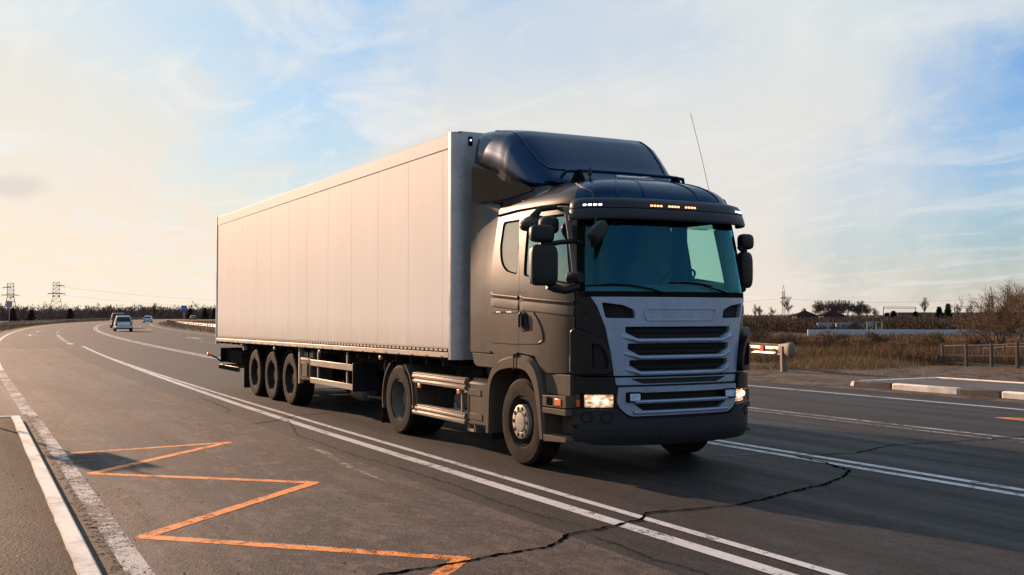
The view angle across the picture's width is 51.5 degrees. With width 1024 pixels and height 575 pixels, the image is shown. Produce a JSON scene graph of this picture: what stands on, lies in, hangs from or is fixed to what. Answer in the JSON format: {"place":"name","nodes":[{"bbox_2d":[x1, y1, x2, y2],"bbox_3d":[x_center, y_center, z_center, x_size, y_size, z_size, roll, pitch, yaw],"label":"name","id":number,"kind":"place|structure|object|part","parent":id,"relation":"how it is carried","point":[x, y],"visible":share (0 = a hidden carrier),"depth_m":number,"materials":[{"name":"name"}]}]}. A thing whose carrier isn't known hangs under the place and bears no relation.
{"place":"outdoors","nodes":[
{"label":"outdoors","id":0,"kind":"place"},
{"bbox_2d":[0,417,76,574],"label":"pavement","id":1,"kind":"structure","parent":0,"point":[40,548],"depth_m":8.50,"materials":[{"name":"concrete"}]},
{"bbox_2d":[159,320,215,333],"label":"verge grass","id":2,"kind":"structure","parent":0,"point":[204,321],"depth_m":166.93,"materials":[{"name":"brown plant"}]},
{"bbox_2d":[0,319,1023,574],"bbox_3d":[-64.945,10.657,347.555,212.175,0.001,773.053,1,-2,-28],"label":"road","id":3,"kind":"structure","parent":0,"point":[858,521],"depth_m":11.81,"materials":[{"name":"grey asphalt"}]},
{"bbox_2d":[11,415,64,505],"bbox_3d":[-6.001,2.048,13.214,0.149,0.151,8.984,1,-2,-27],"label":"kerb stone","id":4,"kind":"object","parent":3,"relation":"on","point":[51,492],"visible":0.87,"depth_m":11.50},
{"bbox_2d":[0,322,78,369],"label":"edge line","id":5,"kind":"object","parent":3,"relation":"on","point":[11,333],"visible":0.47,"depth_m":88.35,"materials":[{"name":"white paint"}]},
{"bbox_2d":[18,414,132,574],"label":"gutter dirt","id":6,"kind":"structure","parent":3,"relation":"on","point":[104,564],"depth_m":9.26,"materials":[{"name":"soil"}]},
{"bbox_2d":[49,503,101,574],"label":"kerb stone","id":7,"kind":"object","parent":3,"relation":"on","point":[81,556],"visible":0.89,"depth_m":7.64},
{"bbox_2d":[33,420,154,574],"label":"edge line","id":8,"kind":"object","parent":3,"relation":"on","point":[138,560],"visible":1,"depth_m":8.79,"materials":[{"name":"white paint"}]},
{"bbox_2d":[109,313,124,327],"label":"van","id":9,"kind":"object","parent":3,"relation":"on","point":[113,316],"visible":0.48,"depth_m":137.71,"materials":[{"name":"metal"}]},
{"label":"rear window","id":10,"kind":"part","parent":9,"relation":"part of","materials":[{"name":"black glass"}]},
{"bbox_2d":[112,316,132,331],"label":"car","id":11,"kind":"object","parent":3,"relation":"on","point":[122,322],"visible":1,"depth_m":109.47,"materials":[{"name":"silver metal"}]},
{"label":"rear window","id":12,"kind":"part","parent":11,"relation":"part of","materials":[{"name":"black glass"}]},
{"bbox_2d":[143,316,152,322],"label":"car","id":13,"kind":"object","parent":3,"relation":"on","point":[147,318],"visible":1,"depth_m":224.04,"materials":[{"name":"white metal"}]},
{"bbox_2d":[0,349,678,574],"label":"stopping lane","id":14,"kind":"structure","parent":3,"relation":"on","point":[90,402],"depth_m":9.89,"materials":[{"name":"grey asphalt"}]},
{"bbox_2d":[0,370,37,416],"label":"edge line","id":15,"kind":"object","parent":14,"relation":"on","point":[29,412],"visible":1,"depth_m":22.31,"materials":[{"name":"white paint"}]},
{"bbox_2d":[70,442,470,574],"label":"zigzag marking","id":16,"kind":"object","parent":14,"relation":"on","point":[226,510],"visible":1,"depth_m":8.70,"materials":[{"name":"orange paint"}]},
{"bbox_2d":[3,417,561,574],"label":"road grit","id":17,"kind":"object","parent":14,"relation":"on","point":[174,506],"visible":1,"depth_m":9.81,"materials":[{"name":"gravel"}]},
{"bbox_2d":[305,446,385,480],"bbox_3d":[-1.999,2.050,12.476,0.164,0.001,3.949,1,-2,-24],"label":"tyre scuff","id":18,"kind":"object","parent":14,"relation":"on","point":[346,466],"visible":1,"depth_m":12.17,"materials":[{"name":"black rubber"}]},
{"bbox_2d":[207,131,549,404],"bbox_3d":[-2.942,0.196,20.381,2.760,4.122,13.928,1,-2,-28],"label":"box trailer","id":19,"kind":"object","parent":3,"relation":"on","point":[355,281],"visible":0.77,"depth_m":17.23,"materials":[{"name":"grey metal"}]},
{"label":"rear doors","id":20,"kind":"part","parent":19,"relation":"part of","materials":[{"name":"grey metal"}]},
{"bbox_2d":[285,419,578,524],"bbox_3d":[-1.789,2.062,13.066,0.466,0.001,9.960,1,-2,-26],"label":"road crack","id":21,"kind":"object","parent":3,"relation":"on","point":[428,476],"visible":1,"depth_m":11.18,"materials":[{"name":"black asphalt"}]},
{"bbox_2d":[82,346,797,574],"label":"lane line","id":22,"kind":"object","parent":3,"relation":"on","point":[732,558],"visible":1,"depth_m":9.88,"materials":[{"name":"white paint"}]},
{"bbox_2d":[88,349,846,574],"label":"lane line","id":23,"kind":"object","parent":3,"relation":"on","point":[794,561],"visible":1,"depth_m":9.87,"materials":[{"name":"white paint"}]},
{"bbox_2d":[94,319,1023,496],"bbox_3d":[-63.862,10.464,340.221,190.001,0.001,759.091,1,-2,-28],"label":"line","id":24,"kind":"object","parent":3,"relation":"on","point":[946,482],"visible":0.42,"depth_m":12.01,"materials":[{"name":"white paint"}]},
{"bbox_2d":[96,323,1023,490],"bbox_3d":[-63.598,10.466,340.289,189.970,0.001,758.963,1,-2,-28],"label":"line","id":25,"kind":"object","parent":3,"relation":"on","point":[946,477],"visible":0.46,"depth_m":12.42,"materials":[{"name":"white paint"}]},
{"bbox_2d":[382,113,753,464],"bbox_3d":[0.313,-0.015,14.082,3.048,4.221,6.093,1,-2,-28],"label":"truck","id":26,"kind":"object","parent":3,"relation":"on","point":[600,314],"visible":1,"depth_m":11.97,"materials":[{"name":"paint"}]},
{"bbox_3d":[0.354,0.018,11.925,0.208,1.865,1.298,1,-2,-30],"label":"door","id":27,"kind":"part","parent":26,"relation":"part of","materials":[{"name":"paint"}]},
{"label":"door","id":28,"kind":"part","parent":26,"relation":"part of","materials":[{"name":"paint"}]},
{"bbox_2d":[150,324,1023,409],"bbox_3d":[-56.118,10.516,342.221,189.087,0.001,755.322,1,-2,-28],"label":"edge line","id":29,"kind":"object","parent":3,"relation":"on","point":[841,393],"visible":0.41,"depth_m":21.91,"materials":[{"name":"white paint"}]},
{"bbox_2d":[201,341,1022,438],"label":"lane line","id":30,"kind":"object","parent":3,"relation":"on","point":[858,420],"visible":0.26,"depth_m":16.72,"materials":[{"name":"paint"}]},
{"bbox_2d":[377,456,850,574],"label":"road crack","id":31,"kind":"object","parent":3,"relation":"on","point":[566,535],"visible":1,"depth_m":8.69,"materials":[{"name":"black asphalt"}]},
{"bbox_2d":[585,533,707,574],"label":"road crack","id":32,"kind":"object","parent":3,"relation":"on","point":[648,556],"visible":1,"depth_m":7.61,"materials":[{"name":"black asphalt"}]},
{"bbox_2d":[752,410,1022,442],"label":"lane line","id":33,"kind":"object","parent":3,"relation":"on","point":[881,425],"visible":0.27,"depth_m":16.87,"materials":[{"name":"white paint"}]},
{"bbox_2d":[795,436,1022,455],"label":"road crack","id":34,"kind":"object","parent":3,"relation":"on","point":[911,443],"visible":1,"depth_m":14.11,"materials":[{"name":"black asphalt"}]},
{"bbox_2d":[997,417,1023,419],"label":"zigzag marking","id":35,"kind":"object","parent":3,"relation":"on","point":[1010,418],"visible":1,"depth_m":17.68,"materials":[{"name":"orange paint"}]},
{"bbox_2d":[0,315,1023,370],"bbox_3d":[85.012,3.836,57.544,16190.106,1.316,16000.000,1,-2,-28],"label":"ground","id":36,"kind":"structure","parent":0,"point":[1013,368],"depth_m":120.03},
{"bbox_2d":[6,301,11,317],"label":"road sign","id":37,"kind":"object","parent":36,"relation":"on","point":[9,304],"visible":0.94,"depth_m":205.89,"materials":[{"name":"blue metal"}]},
{"bbox_2d":[3,283,18,309],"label":"pylon","id":38,"kind":"object","parent":36,"relation":"on","point":[7,287],"visible":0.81,"depth_m":499.73,"materials":[{"name":"metal"}]},
{"bbox_2d":[8,308,17,320],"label":"evergreen","id":39,"kind":"object","parent":36,"relation":"on","point":[13,314],"visible":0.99,"depth_m":419.31,"materials":[{"name":"green plant"}]},
{"bbox_2d":[26,309,35,320],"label":"evergreen","id":40,"kind":"object","parent":36,"relation":"on","point":[31,315],"visible":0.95,"depth_m":419.26,"materials":[{"name":"green plant"}]},
{"bbox_2d":[48,282,64,309],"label":"pylon","id":41,"kind":"object","parent":36,"relation":"on","point":[56,293],"visible":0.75,"depth_m":479.95,"materials":[{"name":"metal"}]},
{"bbox_2d":[65,308,74,320],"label":"evergreen","id":42,"kind":"object","parent":36,"relation":"on","point":[70,314],"visible":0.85,"depth_m":419.26,"materials":[{"name":"green plant"}]},
{"bbox_2d":[0,319,142,330],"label":"verge grass","id":43,"kind":"structure","parent":36,"relation":"on","point":[10,326],"depth_m":189.43,"materials":[{"name":"brown plant"}]},
{"bbox_2d":[0,317,162,327],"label":"guard rail","id":44,"kind":"object","parent":36,"relation":"on","point":[26,322],"visible":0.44,"depth_m":209.70,"materials":[{"name":"metal"}]},
{"bbox_2d":[0,300,215,320],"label":"wood","id":45,"kind":"object","parent":36,"relation":"on","point":[43,313],"visible":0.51,"depth_m":444.71,"materials":[{"name":"brown plant"}]},
{"bbox_2d":[150,304,157,316],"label":"bare tree","id":46,"kind":"object","parent":36,"relation":"on","point":[155,310],"visible":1,"depth_m":429.92,"materials":[{"name":"brown plant"}]},
{"bbox_2d":[181,306,186,310],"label":"road sign","id":47,"kind":"object","parent":36,"relation":"on","point":[183,308],"visible":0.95,"depth_m":222.30,"materials":[{"name":"blue metal"}]},
{"bbox_2d":[185,308,193,318],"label":"evergreen","id":48,"kind":"object","parent":36,"relation":"on","point":[189,313],"visible":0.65,"depth_m":419.27,"materials":[{"name":"green plant"}]},
{"bbox_2d":[200,307,209,318],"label":"evergreen","id":49,"kind":"object","parent":36,"relation":"on","point":[204,314],"visible":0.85,"depth_m":419.31,"materials":[{"name":"green plant"}]},
{"bbox_2d":[210,308,215,318],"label":"evergreen","id":50,"kind":"object","parent":36,"relation":"on","point":[213,314],"visible":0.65,"depth_m":419.18,"materials":[{"name":"green plant"}]},
{"bbox_2d":[167,319,794,371],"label":"guard rail","id":51,"kind":"object","parent":36,"relation":"on","point":[785,351],"visible":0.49,"depth_m":33.72,"materials":[{"name":"metal"}]},
{"bbox_2d":[752,305,760,315],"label":"bare tree","id":52,"kind":"object","parent":36,"relation":"on","point":[756,309],"visible":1,"depth_m":319.61,"materials":[{"name":"brown plant"}]},
{"bbox_2d":[750,329,773,341],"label":"bare bush","id":53,"kind":"object","parent":36,"relation":"on","point":[754,335],"visible":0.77,"depth_m":89.17,"materials":[{"name":"brown plant"}]},
{"bbox_2d":[756,333,785,343],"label":"bare bush","id":54,"kind":"object","parent":36,"relation":"on","point":[768,339],"visible":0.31,"depth_m":70.35,"materials":[{"name":"brown plant"}]},
{"bbox_2d":[768,306,776,317],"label":"bare tree","id":55,"kind":"object","parent":36,"relation":"on","point":[772,311],"visible":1,"depth_m":329.71,"materials":[{"name":"brown plant"}]},
{"bbox_2d":[781,285,785,318],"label":"pylon","id":56,"kind":"object","parent":36,"relation":"on","point":[782,297],"visible":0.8,"depth_m":359.63,"materials":[{"name":"metal"}]},
{"bbox_2d":[781,297,793,315],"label":"bare tree","id":57,"kind":"object","parent":36,"relation":"on","point":[786,303],"visible":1,"depth_m":354.88,"materials":[{"name":"brown plant"}]},
{"bbox_2d":[772,332,804,345],"bbox_3d":[12.386,2.587,47.928,1.498,1.225,2.130,-1,-2,31],"label":"bare bush","id":58,"kind":"object","parent":36,"relation":"on","point":[787,339],"visible":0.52,"depth_m":47.71,"materials":[{"name":"brown plant"}]},
{"bbox_2d":[779,332,810,345],"bbox_3d":[15.820,3.199,60.038,2.252,1.426,1.685,-1,-2,28],"label":"bare bush","id":59,"kind":"object","parent":36,"relation":"on","point":[806,337],"visible":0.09,"depth_m":59.84,"materials":[{"name":"brown plant"}]},
{"bbox_2d":[791,309,817,319],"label":"house","id":60,"kind":"structure","parent":36,"relation":"on","point":[806,314],"depth_m":307.50,"materials":[{"name":"brown"}]},
{"bbox_2d":[795,329,841,350],"bbox_3d":[14.301,3.026,49.740,2.106,2.228,2.815,1,-2,-28],"label":"bare bush","id":61,"kind":"object","parent":36,"relation":"on","point":[821,338],"visible":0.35,"depth_m":49.44,"materials":[{"name":"brown plant"}]},
{"bbox_2d":[811,300,826,314],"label":"bare tree","id":62,"kind":"object","parent":36,"relation":"on","point":[818,308],"visible":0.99,"depth_m":380.79,"materials":[{"name":"brown plant"}]},
{"bbox_2d":[822,300,839,312],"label":"bare tree","id":63,"kind":"object","parent":36,"relation":"on","point":[828,307],"visible":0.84,"depth_m":380.92,"materials":[{"name":"plant"}]},
{"bbox_2d":[818,308,845,319],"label":"house","id":64,"kind":"structure","parent":36,"relation":"on","point":[830,313],"depth_m":307.29,"materials":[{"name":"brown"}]},
{"bbox_2d":[831,302,848,314],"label":"bare tree","id":65,"kind":"object","parent":36,"relation":"on","point":[843,305],"visible":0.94,"depth_m":381.02,"materials":[{"name":"plant"}]},
{"bbox_2d":[834,300,846,312],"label":"bare tree","id":66,"kind":"object","parent":36,"relation":"on","point":[840,302],"visible":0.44,"depth_m":385.62,"materials":[{"name":"brown plant"}]},
{"bbox_2d":[832,331,853,342],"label":"bare bush","id":67,"kind":"object","parent":36,"relation":"on","point":[839,336],"visible":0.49,"depth_m":91.52,"materials":[{"name":"brown plant"}]},
{"bbox_2d":[817,323,872,328],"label":"panel fence","id":68,"kind":"object","parent":36,"relation":"on","point":[837,324],"visible":0.36,"depth_m":176.09,"materials":[{"name":"grey metal"}]},
{"bbox_2d":[834,336,855,347],"bbox_3d":[18.873,3.384,59.782,1.580,1.337,2.111,0,-1,8],"label":"bare bush","id":69,"kind":"object","parent":36,"relation":"on","point":[845,342],"visible":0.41,"depth_m":59.39,"materials":[{"name":"brown plant"}]},
{"bbox_2d":[839,300,854,316],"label":"bare tree","id":70,"kind":"object","parent":36,"relation":"on","point":[849,309],"visible":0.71,"depth_m":386.09,"materials":[{"name":"brown plant"}]},
{"bbox_2d":[850,300,869,316],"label":"bare tree","id":71,"kind":"object","parent":36,"relation":"on","point":[861,303],"visible":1,"depth_m":379.92,"materials":[{"name":"brown plant"}]},
{"bbox_2d":[853,303,869,316],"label":"bare tree","id":72,"kind":"object","parent":36,"relation":"on","point":[861,311],"visible":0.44,"depth_m":385.87,"materials":[{"name":"brown plant"}]},
{"bbox_2d":[848,334,883,348],"bbox_3d":[17.970,3.276,53.910,1.873,1.914,2.662,0,-2,12],"label":"bare bush","id":73,"kind":"object","parent":36,"relation":"on","point":[860,342],"visible":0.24,"depth_m":53.58,"materials":[{"name":"brown plant"}]},
{"bbox_2d":[865,307,878,315],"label":"bare tree","id":74,"kind":"object","parent":36,"relation":"on","point":[874,313],"visible":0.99,"depth_m":382.50,"materials":[{"name":"brown plant"}]},
{"bbox_2d":[854,380,892,388],"bbox_3d":[8.743,2.371,25.565,0.200,0.200,1.180,1,-2,-28],"label":"kerb stone","id":75,"kind":"object","parent":36,"relation":"on","point":[874,384],"visible":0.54,"depth_m":25.49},
{"bbox_2d":[862,331,889,344],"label":"bare bush","id":76,"kind":"object","parent":36,"relation":"on","point":[871,335],"visible":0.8,"depth_m":87.77,"materials":[{"name":"brown plant"}]},
{"bbox_2d":[743,318,1017,333],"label":"scrub belt","id":77,"kind":"object","parent":36,"relation":"on","point":[800,327],"visible":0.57,"depth_m":173.43,"materials":[{"name":"brown plant"}]},
{"bbox_2d":[743,313,1020,324],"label":"scrub","id":78,"kind":"object","parent":36,"relation":"on","point":[870,318],"visible":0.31,"depth_m":282.47,"materials":[{"name":"brown plant"}]},
{"bbox_2d":[746,360,1023,402],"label":"gravel shoulder","id":79,"kind":"object","parent":36,"relation":"on","point":[841,378],"visible":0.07,"depth_m":30.16},
{"bbox_2d":[861,377,1023,383],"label":"island back kerb","id":80,"kind":"structure","parent":79,"relation":"on","point":[946,378],"depth_m":26.45,"materials":[{"name":"white concrete"}]},
{"bbox_2d":[750,344,1023,370],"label":"dry grass","id":81,"kind":"structure","parent":36,"relation":"on","point":[850,363],"depth_m":35.94,"materials":[{"name":"brown plant"}]},
{"bbox_2d":[750,331,1023,366],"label":"reeds","id":82,"kind":"object","parent":36,"relation":"on","point":[918,354],"visible":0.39,"depth_m":39.44,"materials":[{"name":"brown plant"}]},
{"bbox_2d":[890,311,896,318],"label":"evergreen","id":83,"kind":"object","parent":36,"relation":"on","point":[893,314],"visible":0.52,"depth_m":344.44,"materials":[{"name":"green plant"}]},
{"bbox_2d":[885,340,913,348],"bbox_3d":[18.111,2.956,49.834,1.864,1.072,1.311,0,-2,17],"label":"bare bush","id":84,"kind":"object","parent":36,"relation":"on","point":[890,343],"visible":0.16,"depth_m":49.62,"materials":[{"name":"brown plant"}]},
{"bbox_2d":[883,307,915,316],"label":"rail gantry","id":85,"kind":"object","parent":36,"relation":"on","point":[898,308],"visible":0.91,"depth_m":524.67,"materials":[{"name":"metal"}]},
{"bbox_2d":[779,366,1021,380],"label":"ground litter","id":86,"kind":"object","parent":36,"relation":"on","point":[928,371],"visible":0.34,"depth_m":32.42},
{"bbox_2d":[899,312,912,315],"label":"goods wagon","id":87,"kind":"object","parent":36,"relation":"on","point":[908,313],"visible":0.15,"depth_m":468.46,"materials":[{"name":"grey metal"}]},
{"bbox_2d":[807,329,1021,335],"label":"wall","id":88,"kind":"structure","parent":36,"relation":"on","point":[876,331],"depth_m":149.53,"materials":[{"name":"concrete"}]},
{"bbox_2d":[912,311,918,317],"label":"evergreen","id":89,"kind":"object","parent":36,"relation":"on","point":[915,313],"visible":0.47,"depth_m":344.55,"materials":[{"name":"green plant"}]},
{"bbox_2d":[918,297,929,317],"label":"bare tree","id":90,"kind":"object","parent":36,"relation":"on","point":[923,305],"visible":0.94,"depth_m":359.97,"materials":[{"name":"plant"}]},
{"bbox_2d":[906,335,942,348],"bbox_3d":[20.182,2.993,51.793,1.685,1.426,2.252,1,-2,-38],"label":"bare bush","id":91,"kind":"object","parent":36,"relation":"on","point":[929,341],"visible":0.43,"depth_m":51.57,"materials":[{"name":"brown plant"}]},
{"bbox_2d":[918,312,931,317],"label":"goods wagon","id":92,"kind":"object","parent":36,"relation":"on","point":[922,313],"visible":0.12,"depth_m":468.46,"materials":[{"name":"metal"}]},
{"bbox_2d":[892,383,958,393],"bbox_3d":[9.464,2.336,24.216,0.200,0.200,1.840,1,-2,-28],"label":"kerb stone","id":93,"kind":"object","parent":36,"relation":"on","point":[927,388],"visible":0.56,"depth_m":24.12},
{"bbox_2d":[921,331,949,343],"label":"bare bush","id":94,"kind":"object","parent":36,"relation":"on","point":[939,336],"visible":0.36,"depth_m":94.45,"materials":[{"name":"brown plant"}]},
{"bbox_2d":[935,306,942,318],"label":"evergreen","id":95,"kind":"object","parent":36,"relation":"on","point":[939,311],"visible":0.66,"depth_m":334.41,"materials":[{"name":"green plant"}]},
{"bbox_2d":[943,304,952,317],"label":"evergreen","id":96,"kind":"object","parent":36,"relation":"on","point":[947,310],"visible":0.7,"depth_m":329.46,"materials":[{"name":"green plant"}]},
{"bbox_2d":[954,304,961,315],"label":"bare tree","id":97,"kind":"object","parent":36,"relation":"on","point":[958,309],"visible":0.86,"depth_m":349.59,"materials":[{"name":"brown plant"}]},
{"bbox_2d":[947,342,973,351],"bbox_3d":[25.268,3.692,59.774,1.580,1.337,2.111,0,-1,8],"label":"bare bush","id":98,"kind":"object","parent":36,"relation":"on","point":[962,346],"visible":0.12,"depth_m":59.40,"materials":[{"name":"brown plant"}]},
{"bbox_2d":[959,335,990,347],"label":"bare bush","id":99,"kind":"object","parent":36,"relation":"on","point":[973,342],"visible":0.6,"depth_m":83.68,"materials":[{"name":"brown plant"}]},
{"bbox_2d":[959,388,1002,397],"bbox_3d":[10.157,2.303,22.920,0.200,0.200,1.060,1,-2,-28],"label":"kerb stone","id":100,"kind":"object","parent":36,"relation":"on","point":[981,392],"visible":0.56,"depth_m":22.85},
{"bbox_2d":[940,342,1023,368],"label":"iron fence","id":101,"kind":"object","parent":36,"relation":"on","point":[990,364],"visible":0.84,"depth_m":35.37,"materials":[{"name":"metal"}]},
{"bbox_2d":[944,345,1023,363],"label":"iron fence","id":102,"kind":"object","parent":36,"relation":"on","point":[1004,346],"visible":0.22,"depth_m":41.40,"materials":[{"name":"metal"}]},
{"bbox_2d":[946,284,1023,351],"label":"bare willow","id":103,"kind":"object","parent":36,"relation":"on","point":[986,323],"visible":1,"depth_m":61.54,"materials":[{"name":"brown plant"}]},
{"bbox_2d":[993,307,1017,333],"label":"evergreen","id":104,"kind":"object","parent":36,"relation":"on","point":[1013,332],"visible":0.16,"depth_m":149.06,"materials":[{"name":"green plant"}]},
{"bbox_2d":[990,278,1023,345],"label":"bare willow","id":105,"kind":"object","parent":36,"relation":"on","point":[1014,298],"visible":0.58,"depth_m":73.23,"materials":[{"name":"brown plant"}]},
{"bbox_2d":[1002,391,1023,399],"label":"kerb stone","id":106,"kind":"object","parent":36,"relation":"on","point":[1012,395],"visible":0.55,"depth_m":22.15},
{"bbox_2d":[0,0,1023,314],"label":"sky","id":107,"kind":"structure","parent":0,"point":[869,151],"materials":[{"name":"blue"}]},
{"bbox_2d":[875,378,1023,391],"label":"island pavement","id":108,"kind":"structure","parent":0,"point":[1002,386],"depth_m":25.29,"materials":[{"name":"concrete"}]}
]}

